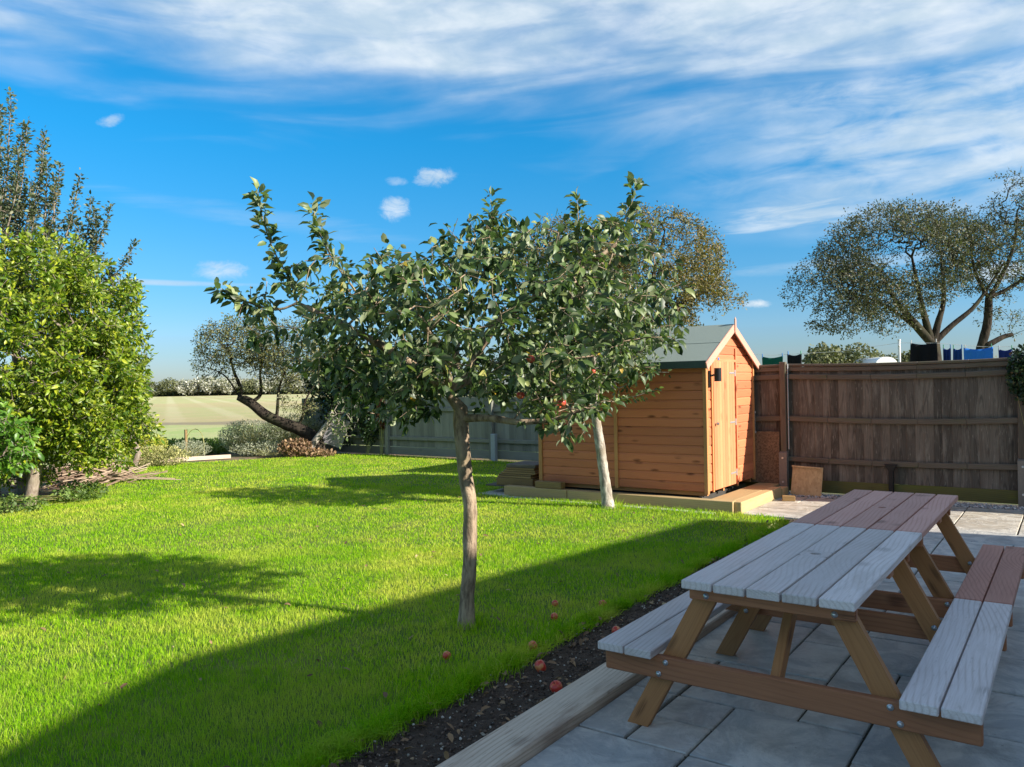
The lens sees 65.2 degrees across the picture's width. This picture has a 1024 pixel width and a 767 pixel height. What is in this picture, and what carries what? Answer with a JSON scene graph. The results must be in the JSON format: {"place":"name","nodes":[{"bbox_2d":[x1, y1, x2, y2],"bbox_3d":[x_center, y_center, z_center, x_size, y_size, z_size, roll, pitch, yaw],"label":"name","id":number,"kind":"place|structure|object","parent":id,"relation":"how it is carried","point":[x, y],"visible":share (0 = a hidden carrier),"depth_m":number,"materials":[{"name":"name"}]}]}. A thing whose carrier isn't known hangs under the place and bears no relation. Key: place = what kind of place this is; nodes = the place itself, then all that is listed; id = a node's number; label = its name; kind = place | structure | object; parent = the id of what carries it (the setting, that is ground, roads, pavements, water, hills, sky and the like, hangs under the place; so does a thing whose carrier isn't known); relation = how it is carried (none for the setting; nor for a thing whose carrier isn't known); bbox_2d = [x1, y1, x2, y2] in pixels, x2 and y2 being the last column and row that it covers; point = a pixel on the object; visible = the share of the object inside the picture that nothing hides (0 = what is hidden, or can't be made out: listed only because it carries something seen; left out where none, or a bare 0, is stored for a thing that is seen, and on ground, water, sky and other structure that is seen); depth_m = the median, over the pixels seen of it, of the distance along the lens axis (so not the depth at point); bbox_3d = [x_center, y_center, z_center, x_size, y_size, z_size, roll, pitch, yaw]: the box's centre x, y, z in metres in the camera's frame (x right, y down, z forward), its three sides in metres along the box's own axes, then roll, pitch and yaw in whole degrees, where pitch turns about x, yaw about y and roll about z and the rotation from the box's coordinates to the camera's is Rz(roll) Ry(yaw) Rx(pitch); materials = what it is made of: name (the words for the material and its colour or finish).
{"place":"outdoors","nodes":[
{"label":"outdoors","id":0,"kind":"place"},
{"bbox_2d":[0,445,524,514],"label":"flower bed","id":1,"kind":"object","parent":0,"point":[47,491],"depth_m":18.43,"materials":[{"name":"brown soil"}]},
{"bbox_2d":[5,482,81,506],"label":"leaf litter","id":2,"kind":"object","parent":1,"relation":"on","point":[57,486],"visible":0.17,"depth_m":12.94,"materials":[{"name":"brown plant"}]},
{"bbox_2d":[0,382,102,497],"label":"hedge bush","id":3,"kind":"object","parent":1,"relation":"on","point":[44,473],"visible":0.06,"depth_m":12.64,"materials":[{"name":"green plant"}]},
{"bbox_2d":[0,87,146,492],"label":"pear tree","id":4,"kind":"object","parent":1,"relation":"on","point":[12,212],"visible":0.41,"depth_m":12.78,"materials":[{"name":"green plant"}]},
{"bbox_2d":[0,225,166,506],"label":"hedge bush","id":5,"kind":"object","parent":1,"relation":"on","point":[100,411],"visible":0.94,"depth_m":11.43,"materials":[{"name":"green plant"}]},
{"bbox_2d":[115,433,167,455],"bbox_3d":[-8.531,1.389,17.945,1.547,0.640,0.910,-1,0,-18],"label":"golden plant","id":6,"kind":"object","parent":1,"relation":"on","point":[165,441],"visible":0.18,"depth_m":17.91,"materials":[{"name":"yellow plant"}]},
{"bbox_2d":[102,444,191,468],"bbox_3d":[-7.974,1.563,17.208,2.023,0.528,1.141,-1,0,-20],"label":"shrub","id":7,"kind":"object","parent":1,"relation":"on","point":[165,457],"visible":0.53,"depth_m":17.19,"materials":[{"name":"green plant"}]},
{"bbox_2d":[169,440,211,456],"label":"lavender","id":8,"kind":"object","parent":1,"relation":"on","point":[187,445],"visible":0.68,"depth_m":19.17,"materials":[{"name":"plant"}]},
{"bbox_2d":[145,437,236,456],"bbox_3d":[-8.469,1.617,20.698,2.880,0.550,1.564,-1,0,-23],"label":"bramble","id":9,"kind":"object","parent":1,"relation":"on","point":[216,448],"visible":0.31,"depth_m":20.50,"materials":[{"name":"green plant"}]},
{"bbox_2d":[184,429,204,453],"bbox_3d":[-7.813,1.450,19.684,0.494,0.679,0.074,-1,0,4],"label":"wooden stake","id":10,"kind":"object","parent":1,"relation":"on","point":[186,434],"visible":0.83,"depth_m":19.69,"materials":[{"name":"brown wood"}]},
{"bbox_2d":[159,454,230,462],"bbox_3d":[-7.394,1.751,18.697,1.569,0.090,0.090,-1,0,-31],"label":"timber edging","id":11,"kind":"object","parent":1,"relation":"on","point":[210,457],"visible":0.74,"depth_m":18.78,"materials":[{"name":"grey wood"}]},
{"bbox_2d":[217,419,277,454],"bbox_3d":[-6.622,1.323,20.088,1.531,0.902,1.039,-1,0,6],"label":"grey shrub","id":12,"kind":"object","parent":1,"relation":"on","point":[239,429],"visible":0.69,"depth_m":19.94,"materials":[{"name":"plant"}]},
{"bbox_2d":[229,440,290,455],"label":"shrub","id":13,"kind":"object","parent":1,"relation":"on","point":[267,453],"visible":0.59,"depth_m":19.52,"materials":[{"name":"plant"}]},
{"bbox_2d":[259,412,322,449],"bbox_3d":[-5.582,1.243,20.302,1.743,1.026,1.046,-1,0,9],"label":"grey shrub","id":14,"kind":"object","parent":1,"relation":"on","point":[284,434],"visible":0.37,"depth_m":20.15,"materials":[{"name":"plant"}]},
{"bbox_2d":[276,437,335,457],"bbox_3d":[-4.878,1.530,18.983,1.468,0.526,0.716,-1,0,4],"label":"withered plant","id":15,"kind":"object","parent":1,"relation":"on","point":[298,447],"visible":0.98,"depth_m":18.84,"materials":[{"name":"brown plant"}]},
{"bbox_2d":[302,397,538,460],"bbox_3d":[-1.779,1.007,18.224,9.000,1.398,0.256,-1,0,35],"label":"green fence","id":16,"kind":"object","parent":1,"relation":"on","point":[487,440],"visible":0.44,"depth_m":18.08,"materials":[{"name":"wood"}]},
{"bbox_2d":[299,346,403,447],"bbox_3d":[-3.907,0.332,20.141,2.882,2.778,1.323,-1,0,3],"label":"ivy mass","id":17,"kind":"object","parent":16,"relation":"attached to","point":[322,398],"visible":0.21,"depth_m":19.89,"materials":[{"name":"green plant"}]},
{"bbox_2d":[357,400,380,453],"bbox_3d":[-3.435,0.977,19.198,0.617,1.466,0.376,-1,0,2],"label":"ivy mass","id":18,"kind":"object","parent":16,"relation":"attached to","point":[365,432],"visible":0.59,"depth_m":19.15,"materials":[{"name":"green plant"}]},
{"bbox_2d":[376,398,385,454],"bbox_3d":[-3.099,0.952,19.149,0.362,1.501,0.328,-1,0,8],"label":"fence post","id":19,"kind":"object","parent":16,"relation":"attached to","point":[381,426],"visible":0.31,"depth_m":19.10,"materials":[{"name":"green plant"}]},
{"bbox_2d":[0,453,791,766],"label":"lawn","id":20,"kind":"structure","parent":0,"point":[360,661],"depth_m":6.17,"materials":[{"name":"green plant"}]},
{"bbox_2d":[0,398,44,479],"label":"hedge bush","id":21,"kind":"object","parent":20,"relation":"on","point":[10,452],"visible":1,"depth_m":10.30,"materials":[{"name":"green plant"}]},
{"bbox_2d":[0,479,109,513],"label":"ground cover plant","id":22,"kind":"object","parent":20,"relation":"on","point":[65,496],"visible":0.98,"depth_m":11.65,"materials":[{"name":"green plant"}]},
{"bbox_2d":[10,335,156,471],"bbox_3d":[-8.462,0.266,15.861,2.552,3.083,2.426,-1,0,35],"label":"hedge bush","id":23,"kind":"object","parent":20,"relation":"on","point":[137,456],"visible":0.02,"depth_m":15.86,"materials":[{"name":"green plant"}]},
{"bbox_2d":[12,454,180,488],"bbox_3d":[-7.448,1.526,14.302,2.492,0.512,1.893,-1,0,-40],"label":"brushwood pile","id":24,"kind":"object","parent":20,"relation":"on","point":[117,476],"visible":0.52,"depth_m":14.04,"materials":[{"name":"brown wood"}]},
{"bbox_2d":[189,312,331,453],"bbox_3d":[-6.048,-0.028,19.348,3.685,3.569,1.976,-1,0,2],"label":"hawthorn tree","id":25,"kind":"object","parent":20,"relation":"on","point":[299,428],"visible":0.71,"depth_m":19.24,"materials":[{"name":"green plant"}]},
{"bbox_2d":[305,396,363,456],"bbox_3d":[-4.244,1.004,19.135,1.421,1.491,0.797,-1,0,23],"label":"leaning tree","id":26,"kind":"object","parent":20,"relation":"on","point":[315,440],"visible":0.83,"depth_m":19.03,"materials":[{"name":"green plant"}]},
{"bbox_2d":[323,416,349,448],"bbox_3d":[-4.279,1.174,19.448,0.708,0.827,0.109,-1,0,1],"label":"board sheet","id":27,"kind":"object","parent":20,"relation":"on","point":[328,437],"visible":0.6,"depth_m":19.44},
{"bbox_2d":[1,492,768,766],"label":"scattered leaves","id":28,"kind":"object","parent":20,"relation":"on","point":[385,694],"visible":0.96,"depth_m":6.50,"materials":[{"name":"brown plant"}]},
{"bbox_2d":[443,651,450,659],"bbox_3d":[-0.394,1.601,4.717,0.064,0.052,0.050,0,8,25],"label":"fallen apple","id":29,"kind":"object","parent":20,"relation":"on","point":[446,654],"visible":0.98,"depth_m":4.70,"materials":[{"name":"brown food"}]},
{"bbox_2d":[203,171,696,629],"bbox_3d":[-0.210,0.120,5.240,2.660,3.076,2.504,-1,0,35],"label":"apple tree","id":30,"kind":"object","parent":20,"relation":"on","point":[564,351],"visible":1,"depth_m":4.99,"materials":[{"name":"green plant"}]},
{"bbox_2d":[528,640,538,651],"bbox_3d":[0.129,1.585,4.833,0.067,0.066,0.069,-1,0,19],"label":"fallen apple","id":31,"kind":"object","parent":20,"relation":"on","point":[532,642],"visible":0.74,"depth_m":4.81,"materials":[{"name":"brown food"}]},
{"bbox_2d":[551,613,557,619],"bbox_3d":[0.286,1.590,5.472,0.050,0.052,0.064,4,2,-13],"label":"fallen apple","id":32,"kind":"object","parent":20,"relation":"on","point":[554,616],"visible":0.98,"depth_m":5.45,"materials":[{"name":"brown food"}]},
{"bbox_2d":[552,600,557,606],"bbox_3d":[0.314,1.592,5.798,0.050,0.048,0.061,-4,-5,22],"label":"fallen apple","id":33,"kind":"object","parent":20,"relation":"on","point":[554,602],"visible":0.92,"depth_m":5.77,"materials":[{"name":"brown food"}]},
{"bbox_2d":[507,259,671,508],"bbox_3d":[0.912,0.028,10.319,2.230,3.241,2.168,-1,0,35],"label":"apple tree","id":34,"kind":"object","parent":20,"relation":"on","point":[605,484],"visible":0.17,"depth_m":10.09,"materials":[{"name":"green plant"}]},
{"bbox_2d":[567,489,734,513],"bbox_3d":[1.762,1.544,10.464,2.350,0.170,0.130,-1,0,35],"label":"sleeper","id":35,"kind":"object","parent":20,"relation":"on","point":[708,505],"visible":0.6,"depth_m":10.29,"materials":[{"name":"beige wood"}]},
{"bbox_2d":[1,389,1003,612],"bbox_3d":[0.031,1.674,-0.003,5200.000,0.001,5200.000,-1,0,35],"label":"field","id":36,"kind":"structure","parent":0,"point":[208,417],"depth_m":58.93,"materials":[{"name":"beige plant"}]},
{"bbox_2d":[146,377,179,396],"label":"distant tree","id":37,"kind":"object","parent":36,"relation":"on","point":[161,387],"visible":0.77,"depth_m":247.99,"materials":[{"name":"green plant"}]},
{"bbox_2d":[171,378,194,395],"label":"distant tree","id":38,"kind":"object","parent":36,"relation":"on","point":[182,388],"visible":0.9,"depth_m":249.23,"materials":[{"name":"green plant"}]},
{"bbox_2d":[185,376,212,395],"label":"distant tree","id":39,"kind":"object","parent":36,"relation":"on","point":[197,386],"visible":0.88,"depth_m":248.95,"materials":[{"name":"green plant"}]},
{"bbox_2d":[200,375,233,395],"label":"distant tree","id":40,"kind":"object","parent":36,"relation":"on","point":[215,386],"visible":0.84,"depth_m":248.72,"materials":[{"name":"green plant"}]},
{"bbox_2d":[216,376,247,394],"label":"distant tree","id":41,"kind":"object","parent":36,"relation":"on","point":[224,384],"visible":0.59,"depth_m":248.16,"materials":[{"name":"green plant"}]},
{"bbox_2d":[242,378,258,394],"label":"distant tree","id":42,"kind":"object","parent":36,"relation":"on","point":[249,386],"visible":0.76,"depth_m":248.45,"materials":[{"name":"green plant"}]},
{"bbox_2d":[252,377,278,394],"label":"distant tree","id":43,"kind":"object","parent":36,"relation":"on","point":[265,390],"visible":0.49,"depth_m":248.05,"materials":[{"name":"green plant"}]},
{"bbox_2d":[272,375,301,392],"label":"distant tree","id":44,"kind":"object","parent":36,"relation":"on","point":[287,388],"visible":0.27,"depth_m":249.04,"materials":[{"name":"green plant"}]},
{"bbox_2d":[289,376,310,392],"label":"distant tree","id":45,"kind":"object","parent":36,"relation":"on","point":[304,390],"visible":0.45,"depth_m":247.77,"materials":[{"name":"green plant"}]},
{"bbox_2d":[149,384,504,396],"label":"hedgerow","id":46,"kind":"object","parent":36,"relation":"on","point":[201,393],"visible":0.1,"depth_m":253.62,"materials":[{"name":"green plant"}]},
{"bbox_2d":[414,352,531,397],"bbox_3d":[-0.336,0.440,20.237,7.230,2.532,2.126,-1,0,29],"label":"back hedge","id":47,"kind":"object","parent":36,"relation":"on","point":[466,394],"visible":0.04,"depth_m":20.17,"materials":[{"name":"green plant"}]},
{"bbox_2d":[507,201,751,328],"bbox_3d":[2.584,-1.250,18.121,5.612,5.693,3.190,-1,0,-1],"label":"hawthorn tree","id":48,"kind":"object","parent":36,"relation":"on","point":[709,266],"visible":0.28,"depth_m":17.49,"materials":[{"name":"green plant"}]},
{"bbox_2d":[565,482,745,498],"bbox_3d":[1.952,1.537,11.700,2.390,0.120,1.700,-1,0,35],"label":"shed base","id":49,"kind":"object","parent":36,"relation":"on","point":[728,489],"visible":0.26,"depth_m":10.92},
{"bbox_2d":[538,317,759,495],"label":"garden shed","id":50,"kind":"structure","parent":49,"relation":"on","point":[689,429],"depth_m":10.69,"materials":[{"name":"brown wood"}]},
{"bbox_2d":[555,372,588,402],"bbox_3d":[0.912,0.055,11.261,0.720,0.440,0.036,-1,0,35],"label":"window","id":51,"kind":"structure","parent":50,"relation":"in","point":[562,372],"depth_m":11.30,"materials":[{"name":"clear glass"}]},
{"bbox_2d":[712,361,736,489],"bbox_3d":[2.857,0.544,10.669,0.063,1.670,0.809,-1,0,35],"label":"door","id":52,"kind":"structure","parent":50,"relation":"in","point":[725,470],"depth_m":10.65,"materials":[{"name":"brown wood"}]},
{"bbox_2d":[751,431,779,482],"bbox_3d":[3.639,1.066,11.633,0.500,0.740,0.055,-1,0,35],"label":"board offcut","id":53,"kind":"object","parent":50,"relation":"attached to","point":[767,447],"visible":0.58,"depth_m":11.58,"materials":[{"name":"brown wood"}]},
{"bbox_2d":[802,341,880,363],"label":"distant bush","id":54,"kind":"object","parent":36,"relation":"on","point":[827,356],"visible":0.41,"depth_m":59.01,"materials":[{"name":"green plant"}]},
{"bbox_2d":[854,357,896,362],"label":"caravan","id":55,"kind":"object","parent":36,"relation":"on","point":[878,360],"visible":0.13,"depth_m":56.22,"materials":[{"name":"white"}]},
{"bbox_2d":[743,354,1023,506],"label":"closeboard fence","id":56,"kind":"object","parent":36,"relation":"on","point":[949,427],"visible":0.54,"depth_m":10.65,"materials":[{"name":"wood"}]},
{"bbox_2d":[1005,344,1023,422],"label":"ivy clump","id":57,"kind":"object","parent":56,"relation":"attached to","point":[1014,379],"visible":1,"depth_m":9.70,"materials":[{"name":"green plant"}]},
{"bbox_2d":[873,351,897,359],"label":"distant bush","id":58,"kind":"object","parent":36,"relation":"on","point":[888,355],"visible":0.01,"depth_m":64.26,"materials":[{"name":"green plant"}]},
{"bbox_2d":[777,193,1004,360],"bbox_3d":[8.615,-1.337,18.015,3.211,5.659,4.894,-1,0,70],"label":"hawthorn tree","id":59,"kind":"object","parent":36,"relation":"on","point":[856,299],"visible":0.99,"depth_m":17.65,"materials":[{"name":"green plant"}]},
{"bbox_2d":[897,339,900,361],"bbox_3d":[6.637,0.379,13.675,0.052,2.270,0.100,-1,0,35],"label":"line pole","id":60,"kind":"object","parent":36,"relation":"on","point":[899,350],"visible":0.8,"depth_m":13.66,"materials":[{"name":"white metal"}]},
{"bbox_2d":[755,343,982,354],"bbox_3d":[6.774,-0.624,13.567,7.500,0.156,0.006,-1,0,35],"label":"washing line","id":61,"kind":"object","parent":60,"relation":"attached to","point":[867,347],"visible":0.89,"depth_m":14.00,"materials":[{"name":"grey"}]},
{"bbox_2d":[762,353,782,364],"bbox_3d":[4.864,-0.261,14.925,0.419,0.600,0.077,-1,0,41],"label":"laundry","id":62,"kind":"object","parent":61,"relation":"hanging from","point":[769,361],"visible":0.3,"depth_m":14.93,"materials":[{"name":"green fabric"}]},
{"bbox_2d":[787,351,801,363],"bbox_3d":[5.191,-0.173,14.683,0.074,0.850,0.256,-1,0,-44],"label":"laundry","id":63,"kind":"object","parent":61,"relation":"hanging from","point":[795,359],"visible":0.29,"depth_m":14.68,"materials":[{"name":"black fabric"}]},
{"bbox_2d":[910,339,937,361],"bbox_3d":[6.934,-0.367,13.462,0.430,0.750,0.112,-1,0,41],"label":"laundry","id":64,"kind":"object","parent":61,"relation":"hanging from","point":[923,352],"visible":0.47,"depth_m":13.46,"materials":[{"name":"black fabric"}]},
{"bbox_2d":[943,344,950,359],"bbox_3d":[7.212,-0.372,13.259,0.069,0.550,0.116,-1,0,-31],"label":"laundry","id":65,"kind":"object","parent":61,"relation":"hanging from","point":[947,354],"visible":0.48,"depth_m":13.26,"materials":[{"name":"blue fabric"}]},
{"bbox_2d":[953,344,961,359],"bbox_3d":[7.346,-0.365,13.169,0.084,0.550,0.146,-1,0,-38],"label":"laundry","id":66,"kind":"object","parent":61,"relation":"hanging from","point":[957,354],"visible":0.4,"depth_m":13.17,"materials":[{"name":"blue fabric"}]},
{"bbox_2d":[964,344,992,359],"bbox_3d":[7.581,-0.315,13.000,0.415,0.650,0.078,-1,0,41],"label":"laundry","id":67,"kind":"object","parent":61,"relation":"hanging from","point":[985,353],"visible":0.34,"depth_m":12.99,"materials":[{"name":"blue fabric"}]},
{"bbox_2d":[998,345,1012,357],"bbox_3d":[7.891,-0.336,12.791,0.075,0.550,0.193,-1,0,-41],"label":"laundry","id":68,"kind":"object","parent":61,"relation":"hanging from","point":[1003,354],"visible":0.27,"depth_m":12.79,"materials":[{"name":"blue fabric"}]},
{"bbox_2d":[896,350,909,361],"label":"distant bush","id":69,"kind":"object","parent":36,"relation":"on","point":[905,357],"visible":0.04,"depth_m":61.68,"materials":[{"name":"green plant"}]},
{"bbox_2d":[917,166,1023,348],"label":"hawthorn tree","id":70,"kind":"object","parent":36,"relation":"on","point":[980,288],"visible":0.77,"depth_m":18.31,"materials":[{"name":"green plant"}]},
{"bbox_2d":[0,0,1023,390],"label":"sky","id":71,"kind":"structure","parent":0,"point":[764,120],"materials":[{"name":"blue"}]},
{"bbox_2d":[338,520,792,766],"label":"soil border","id":72,"kind":"object","parent":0,"point":[433,751],"visible":0.26,"depth_m":4.01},
{"bbox_2d":[534,659,547,672],"bbox_3d":[0.161,1.581,4.480,0.070,0.072,0.075,-1,0,31],"label":"fallen apple","id":73,"kind":"object","parent":72,"relation":"on","point":[539,664],"visible":1,"depth_m":4.45,"materials":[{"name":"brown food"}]},
{"bbox_2d":[311,518,796,766],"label":"soil crumbs","id":74,"kind":"object","parent":72,"relation":"on","point":[476,716],"visible":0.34,"depth_m":4.07,"materials":[{"name":"brown soil"}]},
{"bbox_2d":[550,680,561,692],"bbox_3d":[0.230,1.575,4.170,0.067,0.078,0.066,-1,0,1],"label":"fallen apple","id":75,"kind":"object","parent":72,"relation":"on","point":[555,685],"visible":0.85,"depth_m":4.15,"materials":[{"name":"brown food"}]},
{"bbox_2d":[328,525,785,766],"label":"fallen leaves","id":76,"kind":"object","parent":72,"relation":"on","point":[446,753],"visible":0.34,"depth_m":4.00,"materials":[{"name":"brown plant"}]},
{"bbox_2d":[612,626,619,632],"bbox_3d":[0.661,1.579,5.113,0.067,0.059,0.058,-1,0,16],"label":"fallen apple","id":77,"kind":"object","parent":72,"relation":"on","point":[615,628],"visible":0.54,"depth_m":5.10,"materials":[{"name":"brown food"}]},
{"bbox_2d":[479,488,710,513],"bbox_3d":[1.286,1.617,11.264,3.689,0.045,1.310,-1,0,35],"label":"paved strip","id":78,"kind":"object","parent":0,"point":[499,491],"visible":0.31,"depth_m":11.36,"materials":[{"name":"stone"}]},
{"bbox_2d":[504,485,569,499],"bbox_3d":[0.355,1.571,11.453,1.070,0.170,0.130,-1,0,35],"label":"sleeper","id":79,"kind":"object","parent":78,"relation":"on","point":[526,491],"visible":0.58,"depth_m":11.40,"materials":[{"name":"brown wood"}]},
{"bbox_2d":[535,480,564,488],"bbox_3d":[0.539,1.433,11.335,0.440,0.095,0.120,-1,0,35],"label":"timber block","id":80,"kind":"object","parent":79,"relation":"on","point":[550,484],"depth_m":11.28,"materials":[{"name":"brown wood"}]},
{"bbox_3d":[0.186,1.580,12.012,0.537,0.100,0.447,-1,0,35],"label":"stack support","id":81,"kind":"object","parent":78,"relation":"on","visible":0},
{"bbox_2d":[486,482,534,486],"bbox_3d":[0.148,1.521,12.075,0.950,0.017,0.550,-1,0,30],"label":"stacked plank","id":82,"kind":"object","parent":81,"relation":"on","point":[493,484],"visible":0.24,"depth_m":12.04,"materials":[{"name":"wood"}]},
{"bbox_2d":[496,477,538,485],"bbox_3d":[0.172,1.456,12.082,0.620,0.107,0.550,-1,0,30],"label":"stacked plank","id":83,"kind":"object","parent":82,"relation":"on","point":[514,481],"visible":0.48,"depth_m":11.83,"materials":[{"name":"brown wood"}]},
{"bbox_2d":[497,475,538,478],"bbox_3d":[0.176,1.386,12.103,0.613,0.025,0.564,-1,0,35],"label":"stacked plank","id":84,"kind":"object","parent":83,"relation":"on","point":[507,476],"visible":0.42,"depth_m":11.85,"materials":[{"name":"brown wood"}]},
{"bbox_2d":[499,473,538,476],"bbox_3d":[0.191,1.358,12.116,0.591,0.025,0.561,-1,0,35],"label":"stacked plank","id":85,"kind":"object","parent":84,"relation":"on","point":[525,475],"visible":0.44,"depth_m":11.87,"materials":[{"name":"brown wood"}]},
{"bbox_2d":[501,471,538,474],"bbox_3d":[0.231,1.329,12.112,0.600,0.025,0.550,-1,0,32],"label":"stacked plank","id":86,"kind":"object","parent":85,"relation":"on","point":[528,473],"visible":0.44,"depth_m":11.85,"materials":[{"name":"brown wood"}]},
{"bbox_2d":[503,469,538,472],"bbox_3d":[0.247,1.300,12.125,0.550,0.027,0.550,-1,0,32],"label":"stacked plank","id":87,"kind":"object","parent":86,"relation":"on","point":[529,471],"visible":0.44,"depth_m":11.87,"materials":[{"name":"brown wood"}]},
{"bbox_2d":[506,467,538,470],"bbox_3d":[0.259,1.270,12.140,0.500,0.027,0.550,-1,0,33],"label":"stacked plank","id":88,"kind":"object","parent":87,"relation":"on","point":[514,468],"visible":0.44,"depth_m":11.89,"materials":[{"name":"brown wood"}]},
{"bbox_2d":[506,461,538,467],"bbox_3d":[0.269,1.230,12.158,0.500,0.047,0.550,-1,0,31],"label":"stacked plank","id":89,"kind":"object","parent":88,"relation":"on","point":[527,464],"visible":0.76,"depth_m":11.98,"materials":[{"name":"wood"}]},
{"bbox_2d":[520,496,1023,766],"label":"patio","id":90,"kind":"structure","parent":0,"point":[749,732],"depth_m":3.85,"materials":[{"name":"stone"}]},
{"bbox_2d":[436,650,664,766],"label":"sleeper","id":91,"kind":"object","parent":90,"relation":"on","point":[525,736],"visible":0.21,"depth_m":3.72,"materials":[{"name":"grey wood"}]},
{"bbox_2d":[665,609,738,649],"bbox_3d":[1.528,1.615,5.716,0.225,0.140,2.414,-1,0,35],"label":"sleeper","id":92,"kind":"object","parent":90,"relation":"on","point":[717,620],"visible":0.02,"depth_m":5.27,"materials":[{"name":"beige wood"}]},
{"bbox_2d":[712,482,779,499],"bbox_3d":[3.133,1.512,10.710,0.300,0.140,2.000,-1,0,35],"label":"sleeper","id":93,"kind":"object","parent":90,"relation":"on","point":[745,491],"visible":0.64,"depth_m":10.69,"materials":[{"name":"brown wood"}]},
{"bbox_2d":[734,487,780,512],"bbox_3d":[3.198,1.512,10.420,0.130,0.150,1.620,-1,0,35],"label":"sleeper","id":94,"kind":"object","parent":90,"relation":"on","point":[752,501],"visible":0.82,"depth_m":10.25,"materials":[{"name":"beige wood"}]},
{"bbox_2d":[782,495,794,500],"bbox_3d":[3.687,1.528,10.664,0.160,0.070,0.090,-1,0,15],"label":"timber block","id":95,"kind":"object","parent":90,"relation":"on","point":[788,497],"depth_m":10.62,"materials":[{"name":"brown wood"}]},
{"bbox_2d":[598,522,1011,766],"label":"picnic table","id":96,"kind":"object","parent":90,"relation":"on","point":[790,574],"visible":1,"depth_m":3.57,"materials":[{"name":"grey wood"}]},
{"bbox_2d":[750,489,1023,630],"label":"picnic table","id":97,"kind":"object","parent":90,"relation":"on","point":[995,573],"visible":0.52,"depth_m":5.06,"materials":[{"name":"red wood"}]},
{"bbox_2d":[787,491,1023,510],"bbox_3d":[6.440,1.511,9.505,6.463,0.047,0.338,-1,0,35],"label":"gravel","id":98,"kind":"structure","parent":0,"point":[958,504],"depth_m":9.95,"materials":[{"name":"grey gravel"}]},
{"bbox_2d":[778,486,787,496],"bbox_3d":[3.761,1.518,11.186,0.130,0.130,0.260,-1,0,35],"label":"sleeper","id":99,"kind":"object","parent":98,"relation":"on","point":[784,490],"visible":0.38,"depth_m":11.14,"materials":[{"name":"brown wood"}]},
{"bbox_2d":[791,465,822,496],"bbox_3d":[4.094,1.355,11.109,0.428,0.426,0.087,-1,0,35],"label":"board offcut","id":100,"kind":"object","parent":98,"relation":"on","point":[807,480],"visible":1,"depth_m":11.10,"materials":[{"name":"brown wood"}]}
]}

